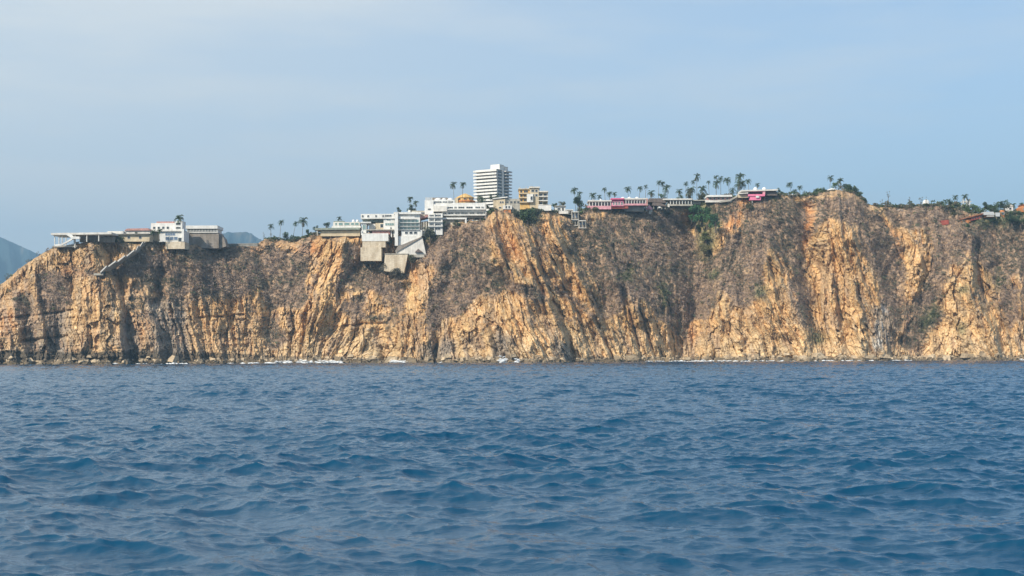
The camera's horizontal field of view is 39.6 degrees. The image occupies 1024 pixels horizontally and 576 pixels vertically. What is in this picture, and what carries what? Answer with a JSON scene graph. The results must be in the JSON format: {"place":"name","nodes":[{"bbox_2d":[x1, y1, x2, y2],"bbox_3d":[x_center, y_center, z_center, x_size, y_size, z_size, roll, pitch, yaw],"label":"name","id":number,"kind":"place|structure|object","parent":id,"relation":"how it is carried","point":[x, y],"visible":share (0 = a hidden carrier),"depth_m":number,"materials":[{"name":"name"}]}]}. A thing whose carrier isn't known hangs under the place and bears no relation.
{"place":"outdoors","nodes":[
{"label":"outdoors","id":0,"kind":"place"},
{"bbox_2d":[0,237,38,283],"bbox_3d":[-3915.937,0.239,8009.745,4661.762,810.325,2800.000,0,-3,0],"label":"hills","id":1,"kind":"structure","parent":0,"point":[14,257],"depth_m":7713.23,"materials":[{"name":"blue"}]},
{"bbox_2d":[223,232,261,243],"bbox_3d":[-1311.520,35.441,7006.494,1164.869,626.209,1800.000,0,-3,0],"label":"hills","id":2,"kind":"structure","parent":0,"point":[238,237],"depth_m":6914.51,"materials":[{"name":"blue"}]},
{"bbox_2d":[0,360,1023,575],"bbox_3d":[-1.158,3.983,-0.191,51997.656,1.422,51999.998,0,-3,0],"label":"sea","id":3,"kind":"structure","parent":0,"point":[797,468],"depth_m":48.77,"materials":[{"name":"blue liquid"}]},
{"bbox_2d":[112,356,1021,363],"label":"surf","id":4,"kind":"structure","parent":3,"relation":"on","point":[501,360],"depth_m":835.46,"materials":[{"name":"liquid"}]},
{"bbox_2d":[0,190,1023,364],"bbox_3d":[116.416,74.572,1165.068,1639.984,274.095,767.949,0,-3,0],"label":"cliff","id":5,"kind":"structure","parent":0,"point":[110,327],"depth_m":883.44,"materials":[{"name":"brown stone"}]},
{"bbox_2d":[51,232,118,247],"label":"open pavilion","id":6,"kind":"structure","parent":5,"relation":"on","point":[94,236],"depth_m":829.44,"materials":[{"name":"grey stone"}]},
{"bbox_2d":[115,237,124,246],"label":"tree","id":7,"kind":"object","parent":5,"relation":"on","point":[120,241],"visible":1,"depth_m":838.92,"materials":[{"name":"green plant"}]},
{"bbox_2d":[94,241,148,275],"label":"stairway","id":8,"kind":"object","parent":5,"relation":"on","point":[116,264],"visible":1,"depth_m":830.63,"materials":[{"name":"concrete"}]},
{"bbox_2d":[107,228,153,241],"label":"house","id":9,"kind":"structure","parent":5,"relation":"on","point":[141,235],"depth_m":843.03,"materials":[{"name":"beige paint"}]},
{"bbox_2d":[151,221,189,249],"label":"villa","id":10,"kind":"object","parent":5,"relation":"on","point":[174,235],"visible":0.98,"depth_m":850.83,"materials":[{"name":"white paint"}]},
{"bbox_2d":[165,233,174,235],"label":"window","id":11,"kind":"structure","parent":10,"relation":"in","point":[166,234],"depth_m":850.69,"materials":[{"name":"blue glass"}]},
{"bbox_2d":[174,214,183,223],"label":"palm tree","id":12,"kind":"object","parent":5,"relation":"on","point":[180,218],"visible":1,"depth_m":852.19,"materials":[{"name":"green plant"}]},
{"bbox_2d":[186,225,228,248],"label":"banquet hall","id":13,"kind":"structure","parent":5,"relation":"on","point":[207,236],"depth_m":868.81,"materials":[{"name":"white paint"}]},
{"bbox_2d":[228,243,257,246],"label":"parapet wall","id":14,"kind":"structure","parent":5,"relation":"on","point":[247,244],"depth_m":888.82,"materials":[{"name":"grey concrete"}]},
{"bbox_2d":[282,232,293,240],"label":"tree","id":15,"kind":"object","parent":5,"relation":"on","point":[286,236],"visible":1,"depth_m":904.40,"materials":[{"name":"green plant"}]},
{"bbox_2d":[298,217,307,234],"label":"palm tree","id":16,"kind":"object","parent":5,"relation":"on","point":[303,221],"visible":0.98,"depth_m":926.02,"materials":[{"name":"green plant"}]},
{"bbox_2d":[315,220,361,236],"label":"terrace house","id":17,"kind":"structure","parent":5,"relation":"on","point":[353,228],"depth_m":896.50,"materials":[{"name":"beige paint"}]},
{"bbox_2d":[360,214,394,261],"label":"hotel wing","id":18,"kind":"structure","parent":5,"relation":"on","point":[377,239],"depth_m":885.27,"materials":[{"name":"white concrete"}]},
{"bbox_2d":[378,263,387,278],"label":"tree","id":19,"kind":"object","parent":5,"relation":"on","point":[382,269],"visible":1,"depth_m":880.38,"materials":[{"name":"green plant"}]},
{"bbox_2d":[389,268,404,282],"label":"tree","id":20,"kind":"object","parent":5,"relation":"on","point":[396,274],"visible":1,"depth_m":872.72,"materials":[{"name":"green plant"}]},
{"bbox_2d":[384,210,425,273],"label":"hotel wing","id":21,"kind":"structure","parent":5,"relation":"on","point":[409,241],"depth_m":883.42,"materials":[{"name":"white concrete"}]},
{"bbox_2d":[407,204,416,211],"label":"tree","id":22,"kind":"object","parent":5,"relation":"on","point":[412,208],"visible":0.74,"depth_m":919.55,"materials":[{"name":"green plant"}]},
{"bbox_2d":[408,254,416,268],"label":"tree","id":23,"kind":"object","parent":5,"relation":"on","point":[410,259],"visible":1,"depth_m":879.00,"materials":[{"name":"green plant"}]},
{"bbox_2d":[412,211,428,235],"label":"hotel wing","id":24,"kind":"structure","parent":5,"relation":"on","point":[423,217],"depth_m":891.97,"materials":[{"name":"white concrete"}]},
{"bbox_2d":[423,226,435,241],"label":"tree","id":25,"kind":"object","parent":5,"relation":"on","point":[428,232],"visible":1,"depth_m":882.39,"materials":[{"name":"green plant"}]},
{"bbox_2d":[428,213,442,234],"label":"hotel wing","id":26,"kind":"structure","parent":5,"relation":"on","point":[435,221],"depth_m":885.12,"materials":[{"name":"white concrete"}]},
{"bbox_2d":[449,182,456,191],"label":"palm tree","id":27,"kind":"object","parent":5,"relation":"on","point":[453,186],"visible":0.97,"depth_m":911.36,"materials":[{"name":"green plant"}]},
{"bbox_2d":[425,197,485,225],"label":"hotel building","id":28,"kind":"structure","parent":5,"relation":"on","point":[450,209],"depth_m":891.53,"materials":[{"name":"white paint"}]},
{"bbox_2d":[459,182,465,198],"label":"palm tree","id":29,"kind":"object","parent":5,"relation":"on","point":[463,184],"visible":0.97,"depth_m":918.50,"materials":[{"name":"green plant"}]},
{"bbox_2d":[455,194,475,202],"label":"round house","id":30,"kind":"structure","parent":5,"relation":"on","point":[467,198],"depth_m":927.44,"materials":[{"name":"yellow paint"}]},
{"bbox_2d":[477,196,482,202],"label":"tree","id":31,"kind":"object","parent":5,"relation":"on","point":[480,199],"visible":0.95,"depth_m":920.87,"materials":[{"name":"green plant"}]},
{"bbox_2d":[473,164,512,220],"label":"apartment tower","id":32,"kind":"structure","parent":5,"relation":"on","point":[493,180],"depth_m":1271.65,"materials":[{"name":"white paint"}]},
{"bbox_2d":[489,193,498,199],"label":"tree","id":33,"kind":"object","parent":5,"relation":"on","point":[496,196],"visible":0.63,"depth_m":934.55,"materials":[{"name":"green plant"}]},
{"bbox_2d":[493,197,519,213],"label":"cliff house","id":34,"kind":"structure","parent":5,"relation":"on","point":[503,203],"depth_m":897.39,"materials":[{"name":"beige paint"}]},
{"bbox_2d":[0,189,1023,350],"bbox_3d":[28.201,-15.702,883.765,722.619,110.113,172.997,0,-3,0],"label":"dry scrub","id":35,"kind":"object","parent":5,"relation":"on","point":[378,287],"visible":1,"depth_m":909.99,"materials":[{"name":"brown plant"}]},
{"bbox_2d":[2,351,1023,364],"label":"shore rubble","id":36,"kind":"object","parent":5,"relation":"on","point":[819,356],"visible":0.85,"depth_m":846.10,"materials":[{"name":"brown stone"}]},
{"bbox_2d":[512,209,519,222],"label":"tree","id":37,"kind":"object","parent":5,"relation":"on","point":[515,212],"visible":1,"depth_m":884.75,"materials":[{"name":"green plant"}]},
{"bbox_2d":[516,209,536,225],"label":"tree","id":38,"kind":"object","parent":5,"relation":"on","point":[526,215],"visible":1,"depth_m":882.78,"materials":[{"name":"green plant"}]},
{"bbox_2d":[518,186,547,208],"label":"apartment building","id":39,"kind":"structure","parent":5,"relation":"on","point":[532,196],"depth_m":948.41,"materials":[{"name":"yellow paint"}]},
{"bbox_2d":[532,208,541,220],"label":"tree","id":40,"kind":"object","parent":5,"relation":"on","point":[538,213],"visible":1,"depth_m":886.56,"materials":[{"name":"green plant"}]},
{"bbox_2d":[538,205,550,210],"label":"boundary wall","id":41,"kind":"structure","parent":5,"relation":"on","point":[546,207],"depth_m":906.36,"materials":[{"name":"white paint"}]},
{"bbox_2d":[554,206,567,213],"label":"shed","id":42,"kind":"structure","parent":5,"relation":"on","point":[561,208],"depth_m":915.99,"materials":[{"name":"white paint"}]},
{"bbox_2d":[104,185,1023,240],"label":"clifftop greenery","id":43,"kind":"object","parent":5,"relation":"on","point":[952,204],"visible":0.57,"depth_m":965.28,"materials":[{"name":"green plant"}]},
{"bbox_2d":[570,187,577,210],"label":"palm tree","id":44,"kind":"object","parent":5,"relation":"on","point":[573,190],"visible":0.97,"depth_m":946.62,"materials":[{"name":"green plant"}]},
{"bbox_2d":[566,209,585,227],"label":"stepped house","id":45,"kind":"structure","parent":5,"relation":"on","point":[574,215],"depth_m":914.45,"materials":[{"name":"grey stone"}]},
{"bbox_2d":[573,197,583,213],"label":"tree","id":46,"kind":"object","parent":5,"relation":"on","point":[577,201],"visible":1,"depth_m":925.00,"materials":[{"name":"green plant"}]},
{"bbox_2d":[589,193,596,199],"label":"palm tree","id":47,"kind":"object","parent":5,"relation":"on","point":[592,196],"visible":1,"depth_m":931.95,"materials":[{"name":"green plant"}]},
{"bbox_2d":[587,199,611,209],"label":"motel building","id":48,"kind":"structure","parent":5,"relation":"on","point":[601,204],"depth_m":930.38,"materials":[{"name":"pink paint"}]},
{"bbox_2d":[610,198,627,209],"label":"motel building","id":49,"kind":"structure","parent":5,"relation":"on","point":[617,203],"depth_m":930.63,"materials":[{"name":"paint"}]},
{"bbox_2d":[621,197,647,212],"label":"motel building","id":50,"kind":"structure","parent":5,"relation":"on","point":[636,204],"depth_m":933.20,"materials":[{"name":"white paint"}]},
{"bbox_2d":[645,205,652,213],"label":"tree","id":51,"kind":"object","parent":5,"relation":"on","point":[649,207],"visible":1,"depth_m":938.76,"materials":[{"name":"pink plant"}]},
{"bbox_2d":[647,190,654,197],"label":"palm tree","id":52,"kind":"object","parent":5,"relation":"on","point":[650,192],"visible":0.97,"depth_m":962.81,"materials":[{"name":"green plant"}]},
{"bbox_2d":[648,198,665,209],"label":"thatched hall","id":53,"kind":"structure","parent":5,"relation":"on","point":[659,203],"depth_m":942.83,"materials":[{"name":"grey plant"}]},
{"bbox_2d":[662,184,671,203],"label":"palm tree","id":54,"kind":"object","parent":5,"relation":"on","point":[666,189],"visible":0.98,"depth_m":968.56,"materials":[{"name":"green plant"}]},
{"bbox_2d":[664,209,672,217],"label":"tree","id":55,"kind":"object","parent":5,"relation":"on","point":[667,212],"visible":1,"depth_m":948.32,"materials":[{"name":"green plant"}]},
{"bbox_2d":[663,198,704,206],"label":"colonnade hall","id":56,"kind":"structure","parent":5,"relation":"on","point":[684,202],"depth_m":951.56,"materials":[{"name":"grey concrete"}]},
{"bbox_2d":[686,188,692,197],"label":"tree","id":57,"kind":"object","parent":5,"relation":"on","point":[690,192],"visible":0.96,"depth_m":973.28,"materials":[{"name":"green plant"}]},
{"bbox_2d":[685,187,695,194],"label":"palm tree","id":58,"kind":"object","parent":5,"relation":"on","point":[692,188],"visible":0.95,"depth_m":981.13,"materials":[{"name":"green plant"}]},
{"bbox_2d":[688,205,701,231],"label":"tree","id":59,"kind":"object","parent":5,"relation":"on","point":[693,208],"visible":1,"depth_m":949.50,"materials":[{"name":"green plant"}]},
{"bbox_2d":[694,224,700,237],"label":"tree","id":60,"kind":"object","parent":5,"relation":"on","point":[697,227],"visible":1,"depth_m":950.89,"materials":[{"name":"green plant"}]},
{"bbox_2d":[696,192,708,199],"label":"tree","id":61,"kind":"object","parent":5,"relation":"on","point":[700,197],"visible":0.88,"depth_m":968.98,"materials":[{"name":"green plant"}]},
{"bbox_2d":[698,185,706,193],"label":"palm tree","id":62,"kind":"object","parent":5,"relation":"on","point":[703,189],"visible":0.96,"depth_m":982.16,"materials":[{"name":"green plant"}]},
{"bbox_2d":[698,207,710,229],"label":"tree","id":63,"kind":"object","parent":5,"relation":"on","point":[705,215],"visible":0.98,"depth_m":942.55,"materials":[{"name":"green plant"}]},
{"bbox_2d":[699,243,710,256],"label":"tree","id":64,"kind":"object","parent":5,"relation":"on","point":[704,247],"visible":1,"depth_m":941.65,"materials":[{"name":"green plant"}]},
{"bbox_2d":[700,231,710,243],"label":"tree","id":65,"kind":"object","parent":5,"relation":"on","point":[704,236],"visible":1,"depth_m":943.37,"materials":[{"name":"green plant"}]},
{"bbox_2d":[708,213,722,232],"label":"tree","id":66,"kind":"object","parent":5,"relation":"on","point":[713,217],"visible":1,"depth_m":926.47,"materials":[{"name":"green plant"}]},
{"bbox_2d":[713,180,720,188],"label":"palm tree","id":67,"kind":"object","parent":5,"relation":"on","point":[716,182],"visible":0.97,"depth_m":970.46,"materials":[{"name":"green plant"}]},
{"bbox_2d":[705,195,731,202],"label":"roadside house","id":68,"kind":"structure","parent":5,"relation":"on","point":[713,198],"depth_m":948.97,"materials":[{"name":"white paint"}]},
{"bbox_2d":[723,177,730,184],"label":"palm tree","id":69,"kind":"object","parent":5,"relation":"on","point":[728,181],"visible":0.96,"depth_m":972.91,"materials":[{"name":"green plant"}]},
{"bbox_2d":[719,196,736,202],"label":"boundary wall","id":70,"kind":"structure","parent":5,"relation":"on","point":[727,200],"depth_m":947.20,"materials":[{"name":"concrete"}]},
{"bbox_2d":[734,182,741,190],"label":"palm tree","id":71,"kind":"object","parent":5,"relation":"on","point":[738,186],"visible":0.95,"depth_m":979.16,"materials":[{"name":"green plant"}]},
{"bbox_2d":[735,173,745,183],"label":"palm tree","id":72,"kind":"object","parent":5,"relation":"on","point":[738,177],"visible":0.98,"depth_m":968.89,"materials":[{"name":"green plant"}]},
{"bbox_2d":[739,181,745,189],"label":"palm tree","id":73,"kind":"object","parent":5,"relation":"on","point":[741,184],"visible":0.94,"depth_m":978.72,"materials":[{"name":"green plant"}]},
{"bbox_2d":[746,201,753,214],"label":"tree","id":74,"kind":"object","parent":5,"relation":"on","point":[749,206],"visible":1,"depth_m":941.67,"materials":[{"name":"green plant"}]},
{"bbox_2d":[737,187,777,204],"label":"balcony house","id":75,"kind":"structure","parent":5,"relation":"on","point":[754,194],"depth_m":946.01,"materials":[{"name":"beige paint"}]},
{"bbox_2d":[842,184,851,189],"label":"tree","id":76,"kind":"object","parent":5,"relation":"on","point":[847,186],"visible":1,"depth_m":971.87,"materials":[{"name":"green plant"}]},
{"bbox_2d":[938,220,948,224],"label":"garden wall","id":77,"kind":"structure","parent":5,"relation":"on","point":[944,222],"depth_m":960.16,"materials":[{"name":"red paint"}]},
{"bbox_2d":[948,208,958,215],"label":"tree","id":78,"kind":"object","parent":5,"relation":"on","point":[953,212],"visible":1,"depth_m":966.71,"materials":[{"name":"green plant"}]},
{"bbox_2d":[959,213,982,222],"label":"red house","id":79,"kind":"structure","parent":5,"relation":"on","point":[974,217],"depth_m":960.25,"materials":[{"name":"ceramic"}]},
{"bbox_2d":[965,204,977,212],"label":"tree","id":80,"kind":"object","parent":5,"relation":"on","point":[972,207],"visible":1,"depth_m":969.63,"materials":[{"name":"green plant"}]},
{"bbox_2d":[976,206,984,213],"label":"tree","id":81,"kind":"object","parent":5,"relation":"on","point":[979,209],"visible":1,"depth_m":966.67,"materials":[{"name":"green plant"}]},
{"bbox_2d":[982,212,994,217],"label":"blue roof shed","id":82,"kind":"structure","parent":5,"relation":"on","point":[987,214],"depth_m":959.67,"materials":[{"name":"metal"}]},
{"bbox_2d":[986,205,996,210],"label":"tree","id":83,"kind":"object","parent":5,"relation":"on","point":[990,208],"visible":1,"depth_m":969.17,"materials":[{"name":"green plant"}]},
{"bbox_2d":[995,210,1004,217],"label":"orange house","id":84,"kind":"structure","parent":5,"relation":"on","point":[998,214],"depth_m":962.63,"materials":[{"name":"paint"}]},
{"bbox_2d":[996,200,1010,210],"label":"tree","id":85,"kind":"object","parent":5,"relation":"on","point":[1002,205],"visible":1,"depth_m":971.14,"materials":[{"name":"green plant"}]},
{"bbox_2d":[1004,204,1012,211],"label":"white house","id":86,"kind":"structure","parent":5,"relation":"on","point":[1010,208],"depth_m":983.78,"materials":[{"name":"paint"}]},
{"bbox_2d":[1006,214,1019,225],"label":"tree","id":87,"kind":"object","parent":5,"relation":"on","point":[1011,218],"visible":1,"depth_m":955.72,"materials":[{"name":"green plant"}]},
{"bbox_2d":[1016,204,1023,212],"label":"orange house","id":88,"kind":"structure","parent":5,"relation":"on","point":[1020,208],"depth_m":972.09,"materials":[{"name":"paint"}]},
{"bbox_2d":[1016,217,1023,227],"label":"tree","id":89,"kind":"object","parent":5,"relation":"on","point":[1020,221],"visible":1,"depth_m":956.35,"materials":[{"name":"green plant"}]},
{"bbox_2d":[0,0,1023,253],"label":"sky","id":90,"kind":"structure","parent":0,"point":[249,116],"materials":[{"name":"blue"}]}
]}

